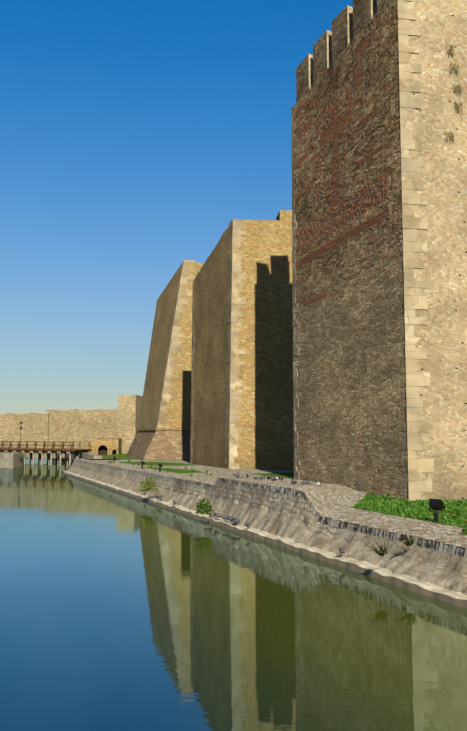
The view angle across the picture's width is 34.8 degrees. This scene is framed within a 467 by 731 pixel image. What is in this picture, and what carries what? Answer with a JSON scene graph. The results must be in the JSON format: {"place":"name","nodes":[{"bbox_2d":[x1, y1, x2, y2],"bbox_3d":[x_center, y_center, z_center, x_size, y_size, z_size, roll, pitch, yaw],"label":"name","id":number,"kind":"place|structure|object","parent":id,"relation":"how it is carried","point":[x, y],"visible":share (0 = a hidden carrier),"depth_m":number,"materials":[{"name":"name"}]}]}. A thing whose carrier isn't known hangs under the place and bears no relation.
{"place":"outdoors","nodes":[
{"label":"outdoors","id":0,"kind":"place"},
{"bbox_2d":[0,0,352,413],"label":"sky","id":1,"kind":"structure","parent":0,"point":[133,133],"materials":[{"name":"blue"}]},
{"bbox_2d":[0,458,466,730],"bbox_3d":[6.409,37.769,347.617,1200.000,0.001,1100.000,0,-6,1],"label":"moat water","id":2,"kind":"structure","parent":0,"point":[119,611],"depth_m":16.56,"materials":[{"name":"blue liquid"}]},
{"bbox_2d":[0,453,23,467],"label":"bridge abutment","id":3,"kind":"structure","parent":2,"relation":"in","point":[10,460],"depth_m":104.58,"materials":[{"name":"stone"}]},
{"bbox_2d":[0,441,91,465],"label":"wooden bridge","id":4,"kind":"structure","parent":2,"relation":"in","point":[68,452],"depth_m":115.71,"materials":[{"name":"brown wood"}]},
{"bbox_2d":[76,453,466,547],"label":"terrain","id":5,"kind":"structure","parent":0,"point":[335,500],"depth_m":34.73,"materials":[{"name":"grey stone"}]},
{"bbox_2d":[0,395,142,457],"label":"curtain wall","id":6,"kind":"structure","parent":5,"relation":"on","point":[75,426],"depth_m":131.23,"materials":[{"name":"stone"}]},
{"bbox_2d":[55,454,122,472],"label":"embankment end","id":7,"kind":"structure","parent":5,"relation":"on","point":[72,458],"depth_m":92.32,"materials":[{"name":"brown"}]},
{"bbox_2d":[79,438,121,458],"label":"gatehouse","id":8,"kind":"object","parent":5,"relation":"on","point":[105,446],"visible":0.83,"depth_m":118.47,"materials":[{"name":"stone"}]},
{"bbox_2d":[126,260,203,459],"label":"leaning tower","id":9,"kind":"structure","parent":5,"relation":"on","point":[163,430],"depth_m":93.41,"materials":[{"name":"stone"}]},
{"bbox_2d":[190,219,294,468],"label":"tower","id":10,"kind":"structure","parent":5,"relation":"on","point":[242,400],"depth_m":67.17,"materials":[{"name":"beige stone"}]},
{"bbox_2d":[19,452,466,555],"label":"shrubs","id":11,"kind":"object","parent":5,"relation":"on","point":[204,509],"depth_m":36.12,"materials":[{"name":"green plant"}]},
{"bbox_2d":[143,473,344,554],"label":"rocks","id":12,"kind":"object","parent":5,"relation":"on","point":[237,521],"visible":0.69,"depth_m":36.07,"materials":[{"name":"grey stone"}]},
{"bbox_2d":[63,459,466,608],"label":"embankment wall","id":13,"kind":"structure","parent":5,"relation":"on","point":[287,517],"depth_m":29.39,"materials":[{"name":"grey stone"}]},
{"bbox_2d":[113,456,445,522],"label":"floodlights","id":14,"kind":"object","parent":5,"relation":"on","point":[438,505],"visible":0.88,"depth_m":27.06,"materials":[{"name":"grey metal"}]},
{"bbox_2d":[276,210,291,220],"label":"remnant wall","id":15,"kind":"structure","parent":5,"relation":"on","point":[285,215],"depth_m":83.66,"materials":[{"name":"beige stone"}]},
{"bbox_2d":[291,0,466,500],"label":"stone tower","id":16,"kind":"structure","parent":5,"relation":"on","point":[434,187],"depth_m":37.99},
{"bbox_2d":[291,0,408,499],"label":"stone tower wall","id":17,"kind":"structure","parent":16,"relation":"attached to","point":[351,424],"depth_m":42.79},
{"bbox_2d":[445,44,464,141],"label":"wall plants","id":18,"kind":"object","parent":16,"relation":"attached to","point":[457,87],"visible":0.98,"depth_m":38.76,"materials":[{"name":"green plant"}]},
{"bbox_2d":[351,493,466,527],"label":"lawn grass tufts","id":19,"kind":"object","parent":5,"relation":"on","point":[404,509],"visible":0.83,"depth_m":32.09,"materials":[{"name":"green plant"}]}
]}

